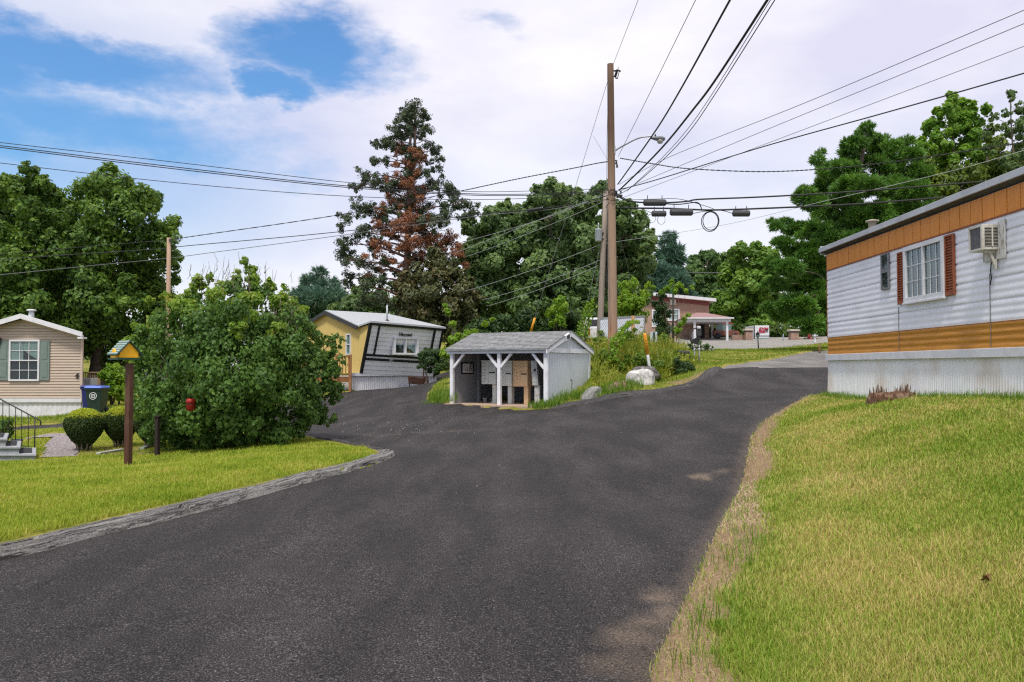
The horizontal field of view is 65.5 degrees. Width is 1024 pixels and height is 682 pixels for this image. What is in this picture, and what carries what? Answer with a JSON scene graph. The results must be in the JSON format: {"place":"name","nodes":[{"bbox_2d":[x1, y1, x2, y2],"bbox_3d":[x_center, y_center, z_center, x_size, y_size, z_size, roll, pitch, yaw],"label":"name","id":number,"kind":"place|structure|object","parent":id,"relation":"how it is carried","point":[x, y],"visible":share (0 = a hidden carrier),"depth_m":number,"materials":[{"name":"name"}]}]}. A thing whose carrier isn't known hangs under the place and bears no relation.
{"place":"outdoors","nodes":[
{"label":"outdoors","id":0,"kind":"place"},
{"bbox_2d":[26,433,80,456],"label":"gravel path","id":1,"kind":"structure","parent":0,"point":[60,444],"depth_m":19.04,"materials":[{"name":"gravel"}]},
{"bbox_2d":[0,367,827,681],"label":"road","id":2,"kind":"structure","parent":0,"point":[510,545],"depth_m":6.53,"materials":[{"name":"grey asphalt"}]},
{"bbox_2d":[0,449,394,560],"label":"kerb","id":3,"kind":"structure","parent":2,"relation":"on","point":[43,542],"depth_m":8.40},
{"bbox_2d":[315,437,387,449],"bbox_3d":[-3.554,2.225,17.195,0.250,0.257,4.801,1,-2,-29],"label":"kerb edge","id":4,"kind":"object","parent":2,"relation":"on","point":[355,443],"visible":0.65,"depth_m":16.89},
{"bbox_2d":[549,366,722,408],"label":"kerb","id":5,"kind":"structure","parent":2,"relation":"on","point":[704,376],"depth_m":27.18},
{"bbox_2d":[0,342,1023,681],"bbox_3d":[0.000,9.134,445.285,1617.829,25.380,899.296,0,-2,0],"label":"ground","id":6,"kind":"structure","parent":0,"point":[754,460],"depth_m":6.58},
{"bbox_2d":[0,417,14,440],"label":"shrub","id":7,"kind":"object","parent":6,"relation":"on","point":[5,424],"visible":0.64,"depth_m":18.32,"materials":[{"name":"green plant"}]},
{"bbox_2d":[0,433,35,460],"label":"concrete steps","id":8,"kind":"structure","parent":6,"relation":"on","point":[13,450],"depth_m":16.04,"materials":[{"name":"concrete"}]},
{"bbox_2d":[0,398,41,447],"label":"iron railing","id":9,"kind":"object","parent":6,"relation":"on","point":[35,418],"visible":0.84,"depth_m":17.40,"materials":[{"name":"metal"}]},
{"bbox_2d":[0,160,75,320],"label":"oak tree","id":10,"kind":"object","parent":6,"relation":"on","point":[27,219],"visible":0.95,"depth_m":41.23,"materials":[{"name":"green plant"}]},
{"bbox_2d":[0,309,86,416],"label":"beige house","id":11,"kind":"structure","parent":6,"relation":"on","point":[41,367],"depth_m":31.98,"materials":[{"name":"beige plastic"}]},
{"bbox_2d":[8,340,39,380],"bbox_3d":[-19.574,0.777,31.962,1.230,1.661,0.060,0,-2,0],"label":"window","id":12,"kind":"structure","parent":11,"relation":"in","point":[24,355],"depth_m":31.98,"materials":[{"name":"white paint"}]},
{"bbox_2d":[62,408,105,451],"bbox_3d":[-9.952,2.117,18.539,0.908,1.139,0.913,0,-2,0],"label":"clipped yew","id":13,"kind":"object","parent":6,"relation":"on","point":[83,428],"visible":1,"depth_m":18.29,"materials":[{"name":"green plant"}]},
{"bbox_2d":[84,386,109,412],"bbox_3d":[-15.701,2.226,30.158,0.629,1.080,0.849,0,-2,-4],"label":"wheelie bin","id":14,"kind":"object","parent":6,"relation":"on","point":[97,397],"visible":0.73,"depth_m":29.84,"materials":[{"name":"green plastic"}]},
{"bbox_2d":[18,162,184,384],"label":"oak tree","id":15,"kind":"object","parent":6,"relation":"on","point":[94,304],"visible":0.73,"depth_m":43.85,"materials":[{"name":"green plant"}]},
{"bbox_2d":[97,362,124,405],"bbox_3d":[-17.776,2.010,35.657,1.437,2.144,1.069,0,-2,0],"label":"shrub","id":16,"kind":"object","parent":6,"relation":"on","point":[114,381],"visible":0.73,"depth_m":35.49,"materials":[{"name":"green plant"}]},
{"bbox_2d":[104,406,135,447],"bbox_3d":[-9.401,2.118,19.143,0.840,1.139,0.836,-1,-2,16],"label":"clipped yew","id":17,"kind":"object","parent":6,"relation":"on","point":[114,417],"visible":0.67,"depth_m":18.85,"materials":[{"name":"plant"}]},
{"bbox_2d":[124,363,133,464],"bbox_3d":[-6.613,1.426,13.741,0.100,2.085,0.099,-1,-2,17],"label":"wooden post","id":18,"kind":"object","parent":6,"relation":"on","point":[128,420],"visible":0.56,"depth_m":13.71,"materials":[{"name":"brown wood"}]},
{"bbox_2d":[107,340,142,359],"bbox_3d":[-6.696,0.159,13.783,0.369,0.330,0.464,-1,-2,38],"label":"birdhouse","id":19,"kind":"object","parent":18,"relation":"on","point":[125,350],"visible":1,"depth_m":13.67,"materials":[{"name":"yellow paint"}]},
{"bbox_2d":[154,415,161,455],"bbox_3d":[-7.309,2.123,16.414,0.120,1.175,0.120,0,-2,0],"label":"wooden post","id":20,"kind":"object","parent":6,"relation":"on","point":[157,435],"visible":0.6,"depth_m":16.39,"materials":[{"name":"brown wood"}]},
{"bbox_2d":[165,238,171,377],"bbox_3d":[-16.411,-0.827,38.038,0.260,8.244,0.275,0,-2,0],"label":"utility pole","id":21,"kind":"object","parent":6,"relation":"on","point":[168,274],"visible":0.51,"depth_m":38.06,"materials":[{"name":"beige wood"}]},
{"bbox_2d":[0,421,377,540],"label":"grass","id":22,"kind":"structure","parent":6,"relation":"on","point":[38,481],"depth_m":11.00,"materials":[{"name":"green plant"}]},
{"bbox_2d":[114,252,347,450],"bbox_3d":[-6.550,0.339,18.452,5.243,4.702,4.486,-1,-2,27],"label":"lilac bush","id":23,"kind":"object","parent":6,"relation":"on","point":[205,374],"visible":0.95,"depth_m":17.29,"materials":[{"name":"green plant"}]},
{"bbox_2d":[286,264,349,322],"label":"pine tree","id":24,"kind":"object","parent":6,"relation":"on","point":[321,292],"visible":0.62,"depth_m":90.86,"materials":[{"name":"green plant"}]},
{"bbox_2d":[301,354,351,390],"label":"wooden deck","id":25,"kind":"structure","parent":6,"relation":"on","point":[345,379],"depth_m":41.15,"materials":[{"name":"brown wood"}]},
{"bbox_2d":[326,284,390,312],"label":"shrub","id":26,"kind":"object","parent":6,"relation":"on","point":[347,302],"visible":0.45,"depth_m":60.82,"materials":[{"name":"green plant"}]},
{"bbox_2d":[308,305,445,390],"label":"yellow mobile home","id":27,"kind":"object","parent":6,"relation":"on","point":[384,349],"visible":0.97,"depth_m":43.16,"materials":[{"name":"white metal"}]},
{"bbox_2d":[392,337,418,354],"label":"window","id":28,"kind":"structure","parent":27,"relation":"in","point":[404,349],"depth_m":43.24,"materials":[{"name":"white paint"}]},
{"bbox_2d":[333,97,480,313],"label":"cedar tree","id":29,"kind":"object","parent":6,"relation":"on","point":[424,238],"visible":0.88,"depth_m":54.84,"materials":[{"name":"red plant"}]},
{"bbox_2d":[0,342,827,424],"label":"grass","id":30,"kind":"structure","parent":6,"relation":"on","point":[782,350],"depth_m":36.60,"materials":[{"name":"green plant"}]},
{"bbox_2d":[416,347,449,383],"bbox_3d":[-3.891,1.417,40.151,1.844,2.237,1.417,0,-2,0],"label":"ornamental tree","id":31,"kind":"object","parent":6,"relation":"on","point":[428,357],"visible":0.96,"depth_m":39.89,"materials":[{"name":"green plant"}]},
{"bbox_2d":[391,246,485,346],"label":"oak tree","id":32,"kind":"object","parent":6,"relation":"on","point":[425,299],"visible":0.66,"depth_m":51.70,"materials":[{"name":"green plant"}]},
{"bbox_2d":[83,282,808,361],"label":"woodland","id":33,"kind":"object","parent":6,"relation":"on","point":[777,323],"depth_m":115.72,"materials":[{"name":"plant"}]},
{"bbox_2d":[439,303,495,362],"bbox_3d":[-2.010,0.139,36.054,2.604,3.841,1.145,0,-2,0],"label":"sapling","id":34,"kind":"object","parent":6,"relation":"on","point":[453,338],"visible":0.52,"depth_m":35.89,"materials":[{"name":"green plant"}]},
{"bbox_2d":[460,313,506,334],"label":"thicket","id":35,"kind":"object","parent":6,"relation":"on","point":[498,324],"visible":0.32,"depth_m":45.61,"materials":[{"name":"green plant"}]},
{"bbox_2d":[457,197,540,319],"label":"oak tree","id":36,"kind":"object","parent":6,"relation":"on","point":[488,266],"visible":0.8,"depth_m":58.25,"materials":[{"name":"green plant"}]},
{"bbox_2d":[443,331,593,408],"bbox_3d":[0.152,1.290,30.524,4.802,3.266,4.138,-1,-2,31],"label":"mail shelter","id":37,"kind":"object","parent":6,"relation":"on","point":[562,359],"visible":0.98,"depth_m":29.95,"materials":[{"name":"grey wood"}]},
{"bbox_2d":[481,360,496,402],"bbox_3d":[-0.781,1.559,30.617,0.690,1.634,0.460,-1,-2,31],"label":"cluster mailbox","id":38,"kind":"object","parent":37,"relation":"on","point":[489,372],"visible":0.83,"depth_m":30.41,"materials":[{"name":"grey metal"}]},
{"bbox_2d":[502,361,513,403],"bbox_3d":[-0.135,1.552,30.060,0.574,1.614,0.460,-1,-2,31],"label":"cluster mailbox","id":39,"kind":"object","parent":37,"relation":"on","point":[507,374],"visible":0.59,"depth_m":29.86,"materials":[{"name":"grey metal"}]},
{"bbox_2d":[513,361,532,403],"bbox_3d":[0.415,1.537,29.559,0.634,1.611,0.460,-1,-2,31],"label":"cluster mailbox","id":40,"kind":"object","parent":37,"relation":"on","point":[522,374],"visible":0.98,"depth_m":29.37,"materials":[{"name":"beige metal"}]},
{"bbox_2d":[531,361,540,402],"bbox_3d":[0.859,1.514,28.812,0.306,1.608,0.362,0,-2,12],"label":"parcel locker","id":41,"kind":"object","parent":37,"relation":"on","point":[535,373],"visible":0.9,"depth_m":28.67,"materials":[{"name":"metal"}]},
{"bbox_2d":[499,306,551,332],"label":"thicket","id":42,"kind":"object","parent":6,"relation":"on","point":[521,320],"visible":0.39,"depth_m":47.21,"materials":[{"name":"green plant"}]},
{"bbox_2d":[421,374,643,409],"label":"grass tufts","id":43,"kind":"object","parent":6,"relation":"on","point":[442,395],"visible":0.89,"depth_m":27.91,"materials":[{"name":"green plant"}]},
{"bbox_2d":[505,176,607,324],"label":"oak tree","id":44,"kind":"object","parent":6,"relation":"on","point":[537,249],"visible":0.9,"depth_m":56.65,"materials":[{"name":"green plant"}]},
{"bbox_2d":[545,295,568,330],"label":"sapling","id":45,"kind":"object","parent":6,"relation":"on","point":[561,303],"visible":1,"depth_m":45.41,"materials":[{"name":"green plant"}]},
{"bbox_2d":[541,296,583,340],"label":"thicket","id":46,"kind":"object","parent":6,"relation":"on","point":[572,319],"visible":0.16,"depth_m":47.43,"materials":[{"name":"green plant"}]},
{"bbox_2d":[579,386,602,399],"bbox_3d":[2.773,1.897,28.021,0.851,0.615,0.768,1,-2,-23],"label":"boulder","id":47,"kind":"object","parent":6,"relation":"on","point":[590,393],"visible":0.67,"depth_m":27.72,"materials":[{"name":"stone"}]},
{"bbox_2d":[595,191,607,335],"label":"utility pole","id":48,"kind":"object","parent":6,"relation":"on","point":[601,235],"visible":0.7,"depth_m":40.01,"materials":[{"name":"grey wood"}]},
{"bbox_2d":[604,150,1023,243],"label":"service wire","id":49,"kind":"object","parent":48,"relation":"attached to","point":[826,200],"visible":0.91,"depth_m":32.54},
{"bbox_3d":[3.808,-2.226,39.341,1.318,5.181,1.519,0,-2,0],"label":"guy wire","id":50,"kind":"object","parent":48,"relation":"attached to","visible":0},
{"bbox_2d":[575,301,589,337],"bbox_3d":[3.484,-1.026,38.853,0.992,1.931,0.551,2,-2,-41],"label":"vine","id":51,"kind":"object","parent":50,"relation":"attached to","point":[585,314],"visible":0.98,"depth_m":38.84,"materials":[{"name":"green plant"}]},
{"bbox_3d":[3.945,-1.608,39.471,0.948,3.940,1.219,0,-2,0],"label":"guy wire","id":52,"kind":"object","parent":48,"relation":"attached to","visible":0},
{"bbox_2d":[579,299,596,339],"bbox_3d":[3.720,-1.069,39.136,1.035,2.084,0.576,1,-2,-37],"label":"vine","id":53,"kind":"object","parent":52,"relation":"attached to","point":[591,304],"visible":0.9,"depth_m":39.19,"materials":[{"name":"green plant"}]},
{"bbox_2d":[606,63,622,356],"bbox_3d":[4.114,-4.937,32.172,0.681,12.647,0.507,0,-2,0],"label":"utility pole","id":54,"kind":"object","parent":6,"relation":"on","point":[613,194],"visible":0.96,"depth_m":32.06,"materials":[{"name":"brown wood"}]},
{"bbox_2d":[2,163,598,199],"bbox_3d":[-6.410,-5.559,27.772,22.289,1.085,0.406,1,-2,-22],"label":"power line","id":55,"kind":"object","parent":54,"relation":"attached to","point":[293,192],"visible":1,"depth_m":27.17,"materials":[{"name":"rubber"}]},
{"bbox_2d":[0,145,605,194],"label":"power line","id":56,"kind":"object","parent":54,"relation":"attached to","point":[286,179],"visible":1,"depth_m":26.93,"materials":[{"name":"rubber"}]},
{"bbox_2d":[0,147,605,195],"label":"power line","id":57,"kind":"object","parent":54,"relation":"attached to","point":[289,181],"visible":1,"depth_m":26.99,"materials":[{"name":"rubber"}]},
{"bbox_2d":[0,142,605,191],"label":"power line","id":58,"kind":"object","parent":54,"relation":"attached to","point":[296,176],"visible":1,"depth_m":27.14,"materials":[{"name":"rubber"}]},
{"bbox_2d":[0,199,605,274],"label":"service wire","id":59,"kind":"object","parent":54,"relation":"attached to","point":[310,239],"visible":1,"depth_m":36.25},
{"bbox_2d":[0,195,607,259],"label":"service wire","id":60,"kind":"object","parent":54,"relation":"attached to","point":[301,235],"visible":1,"depth_m":36.35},
{"bbox_2d":[172,161,607,239],"bbox_3d":[-6.194,-6.044,35.477,21.196,2.278,0.600,-1,-2,16],"label":"service wire","id":61,"kind":"object","parent":54,"relation":"attached to","point":[393,204],"visible":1,"depth_m":35.44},
{"bbox_2d":[603,319,639,362],"bbox_3d":[4.375,-0.005,32.124,0.735,1.872,2.571,-1,-2,33],"label":"vine","id":62,"kind":"object","parent":54,"relation":"attached to","point":[615,339],"visible":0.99,"depth_m":31.70,"materials":[{"name":"green plant"}]},
{"bbox_2d":[611,328,637,362],"bbox_3d":[4.458,0.154,32.341,0.590,1.476,2.064,-1,-2,34],"label":"vine","id":63,"kind":"object","parent":54,"relation":"attached to","point":[628,333],"visible":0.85,"depth_m":32.44,"materials":[{"name":"green plant"}]},
{"bbox_2d":[617,0,730,184],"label":"overhead cable","id":64,"kind":"object","parent":54,"relation":"attached to","point":[715,26],"visible":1,"depth_m":20.61,"materials":[{"name":"rubber"}]},
{"bbox_2d":[618,0,768,190],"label":"overhead cable","id":65,"kind":"object","parent":54,"relation":"attached to","point":[721,70],"visible":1,"depth_m":19.35,"materials":[{"name":"rubber"}]},
{"bbox_2d":[619,0,774,193],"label":"overhead wire","id":66,"kind":"object","parent":54,"relation":"attached to","point":[714,94],"visible":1,"depth_m":18.90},
{"bbox_2d":[627,0,770,190],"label":"overhead wire","id":67,"kind":"object","parent":54,"relation":"attached to","point":[713,91],"visible":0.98,"depth_m":18.96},
{"bbox_2d":[616,196,947,210],"bbox_3d":[12.142,-5.451,31.044,16.004,0.507,0.216,0,-2,8],"label":"telephone cable","id":68,"kind":"object","parent":54,"relation":"attached to","point":[783,207],"visible":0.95,"depth_m":31.19,"materials":[{"name":"rubber"}]},
{"bbox_2d":[670,205,692,215],"bbox_3d":[6.758,-5.218,31.783,0.903,0.445,0.302,0,-2,0],"label":"splice case","id":69,"kind":"object","parent":68,"relation":"hanging from","point":[681,212],"visible":1,"depth_m":31.66,"materials":[{"name":"grey plastic"}]},
{"bbox_2d":[617,180,987,202],"bbox_3d":[12.113,-5.866,31.048,15.976,0.652,0.202,0,-2,8],"label":"telephone cable","id":70,"kind":"object","parent":54,"relation":"attached to","point":[813,193],"visible":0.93,"depth_m":31.02,"materials":[{"name":"rubber"}]},
{"bbox_2d":[643,195,666,205],"bbox_3d":[5.728,-5.629,31.946,0.908,0.429,0.285,0,-2,0],"label":"splice case","id":71,"kind":"object","parent":70,"relation":"hanging from","point":[654,202],"visible":1,"depth_m":31.83,"materials":[{"name":"grey plastic"}]},
{"bbox_2d":[618,73,1023,189],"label":"overhead cable","id":72,"kind":"object","parent":54,"relation":"attached to","point":[842,124],"visible":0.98,"depth_m":22.81,"materials":[{"name":"rubber"}]},
{"bbox_2d":[620,142,1023,171],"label":"service wire","id":73,"kind":"object","parent":54,"relation":"attached to","point":[829,168],"visible":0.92,"depth_m":29.10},
{"bbox_2d":[620,10,1023,183],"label":"overhead wire","id":74,"kind":"object","parent":54,"relation":"attached to","point":[846,85],"visible":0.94,"depth_m":20.25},
{"bbox_2d":[621,23,1023,190],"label":"overhead wire","id":75,"kind":"object","parent":54,"relation":"attached to","point":[842,98],"visible":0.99,"depth_m":21.91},
{"bbox_2d":[623,46,1023,197],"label":"overhead wire","id":76,"kind":"object","parent":54,"relation":"attached to","point":[841,115],"visible":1,"depth_m":22.34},
{"bbox_2d":[599,315,644,338],"bbox_3d":[5.181,-0.382,37.531,2.183,1.658,0.070,0,-2,0],"label":"slatted panel","id":77,"kind":"object","parent":6,"relation":"on","point":[603,322],"visible":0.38,"depth_m":37.53,"materials":[{"name":"grey plastic"}]},
{"bbox_2d":[587,185,658,316],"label":"oak tree","id":78,"kind":"object","parent":6,"relation":"on","point":[641,261],"visible":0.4,"depth_m":60.34,"materials":[{"name":"green plant"}]},
{"bbox_2d":[617,277,650,323],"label":"sapling","id":79,"kind":"object","parent":6,"relation":"on","point":[628,304],"visible":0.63,"depth_m":40.73,"materials":[{"name":"green plant"}]},
{"bbox_2d":[625,369,654,384],"bbox_3d":[4.551,1.373,28.225,1.064,0.777,0.961,0,-2,0],"label":"boulder","id":80,"kind":"object","parent":6,"relation":"on","point":[647,376],"visible":0.62,"depth_m":27.83,"materials":[{"name":"white stone"}]},
{"bbox_2d":[583,326,697,386],"bbox_3d":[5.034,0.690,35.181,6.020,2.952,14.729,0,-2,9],"label":"weeds","id":81,"kind":"object","parent":6,"relation":"on","point":[656,357],"visible":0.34,"depth_m":32.40,"materials":[{"name":"green plant"}]},
{"bbox_2d":[589,330,692,372],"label":"weed clumps","id":82,"kind":"object","parent":6,"relation":"on","point":[637,358],"visible":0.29,"depth_m":31.39,"materials":[{"name":"green plant"}]},
{"bbox_2d":[650,291,674,338],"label":"vine tree","id":83,"kind":"object","parent":6,"relation":"on","point":[660,318],"visible":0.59,"depth_m":42.42,"materials":[{"name":"green plant"}]},
{"bbox_2d":[652,229,690,276],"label":"fir tree","id":84,"kind":"object","parent":6,"relation":"on","point":[671,252],"visible":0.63,"depth_m":111.54,"materials":[{"name":"green plant"}]},
{"bbox_2d":[650,278,694,342],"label":"sapling","id":85,"kind":"object","parent":6,"relation":"on","point":[682,323],"visible":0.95,"depth_m":42.02,"materials":[{"name":"green plant"}]},
{"bbox_2d":[646,258,702,296],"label":"pine tree","id":86,"kind":"object","parent":6,"relation":"on","point":[660,276],"visible":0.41,"depth_m":95.40,"materials":[{"name":"green plant"}]},
{"bbox_2d":[641,292,715,337],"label":"brick building","id":87,"kind":"structure","parent":6,"relation":"on","point":[694,304],"depth_m":90.11,"materials":[{"name":"brown brick"}]},
{"bbox_2d":[678,313,733,340],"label":"porch canopy","id":88,"kind":"object","parent":87,"relation":"attached to","point":[694,319],"visible":0.66,"depth_m":84.97,"materials":[{"name":"metal"}]},
{"bbox_2d":[667,356,695,374],"bbox_3d":[6.520,0.993,30.630,0.964,0.812,0.904,1,-2,-23],"label":"shrub","id":89,"kind":"object","parent":6,"relation":"on","point":[683,366],"visible":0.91,"depth_m":30.45,"materials":[{"name":"green plant"}]},
{"bbox_2d":[688,326,700,361],"bbox_3d":[7.789,0.217,33.959,0.549,1.704,0.263,0,-2,0],"label":"meter stand","id":90,"kind":"object","parent":6,"relation":"on","point":[696,340],"visible":0.98,"depth_m":33.92,"materials":[{"name":"metal"}]},
{"bbox_2d":[687,341,713,350],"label":"flower bush","id":91,"kind":"object","parent":6,"relation":"on","point":[705,346],"visible":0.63,"depth_m":46.04,"materials":[{"name":"white plant"}]},
{"bbox_2d":[684,248,728,309],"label":"oak tree","id":92,"kind":"object","parent":6,"relation":"on","point":[711,259],"visible":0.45,"depth_m":118.38,"materials":[{"name":"green plant"}]},
{"bbox_2d":[650,395,811,681],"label":"straw","id":93,"kind":"object","parent":6,"relation":"on","point":[720,526],"visible":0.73,"depth_m":6.97,"materials":[{"name":"plant"}]},
{"bbox_2d":[709,240,785,326],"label":"oak tree","id":94,"kind":"object","parent":6,"relation":"on","point":[744,295],"visible":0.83,"depth_m":104.22,"materials":[{"name":"green plant"}]},
{"bbox_2d":[671,336,827,348],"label":"parking lot","id":95,"kind":"structure","parent":6,"relation":"on","point":[770,342],"depth_m":79.84,"materials":[{"name":"concrete"}]},
{"bbox_2d":[710,323,739,338],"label":"red tractor car","id":96,"kind":"object","parent":95,"relation":"on","point":[719,331],"visible":0.69,"depth_m":89.10,"materials":[{"name":"paint"}]},
{"bbox_2d":[744,326,768,338],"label":"sign","id":97,"kind":"object","parent":95,"relation":"on","point":[763,331],"visible":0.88,"depth_m":88.57,"materials":[{"name":"white paint"}]},
{"bbox_2d":[709,322,826,337],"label":"hedge","id":98,"kind":"object","parent":6,"relation":"on","point":[775,330],"visible":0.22,"depth_m":92.38,"materials":[{"name":"green plant"}]},
{"bbox_2d":[757,119,939,335],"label":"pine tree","id":99,"kind":"object","parent":6,"relation":"on","point":[804,276],"visible":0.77,"depth_m":45.52,"materials":[{"name":"green plant"}]},
{"bbox_2d":[866,383,916,404],"bbox_3d":[6.272,0.893,13.078,0.938,0.436,0.291,0,-2,0],"label":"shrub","id":100,"kind":"object","parent":6,"relation":"on","point":[879,395],"visible":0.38,"depth_m":12.98,"materials":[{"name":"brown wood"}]},
{"bbox_2d":[819,166,1023,397],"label":"mobile home","id":101,"kind":"object","parent":6,"relation":"on","point":[928,297],"visible":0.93,"depth_m":12.52,"materials":[{"name":"white"}]},
{"bbox_2d":[880,252,889,289],"bbox_3d":[6.679,-1.242,14.257,0.035,0.645,0.299,0,-2,1],"label":"window","id":102,"kind":"structure","parent":101,"relation":"in","point":[884,258],"depth_m":14.27,"materials":[{"name":"glass"}]},
{"bbox_2d":[902,235,947,304],"bbox_3d":[6.636,-1.116,12.855,0.077,0.970,1.313,0,-2,1],"label":"window","id":103,"kind":"structure","parent":101,"relation":"in","point":[923,262],"depth_m":12.83,"materials":[{"name":"white glass"}]},
{"bbox_2d":[915,90,997,172],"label":"maple tree","id":104,"kind":"object","parent":6,"relation":"on","point":[962,117],"visible":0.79,"depth_m":51.80,"materials":[{"name":"green plant"}]},
{"bbox_2d":[922,122,1023,202],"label":"oak tree","id":105,"kind":"object","parent":6,"relation":"on","point":[991,169],"visible":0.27,"depth_m":49.10,"materials":[{"name":"green plant"}]},
{"bbox_2d":[981,89,1023,172],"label":"locust tree","id":106,"kind":"object","parent":6,"relation":"on","point":[1008,163],"visible":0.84,"depth_m":46.15,"materials":[{"name":"green plant"}]},
{"bbox_2d":[0,0,1023,338],"label":"sky","id":107,"kind":"structure","parent":0,"point":[512,89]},
{"bbox_2d":[723,350,827,368],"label":"old road","id":108,"kind":"structure","parent":0,"point":[812,359],"depth_m":32.64,"materials":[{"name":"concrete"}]},
{"bbox_2d":[645,387,1023,681],"bbox_3d":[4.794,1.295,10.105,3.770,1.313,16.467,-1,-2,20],"label":"grass","id":109,"kind":"structure","parent":0,"point":[943,591],"depth_m":5.27,"materials":[{"name":"green plant"}]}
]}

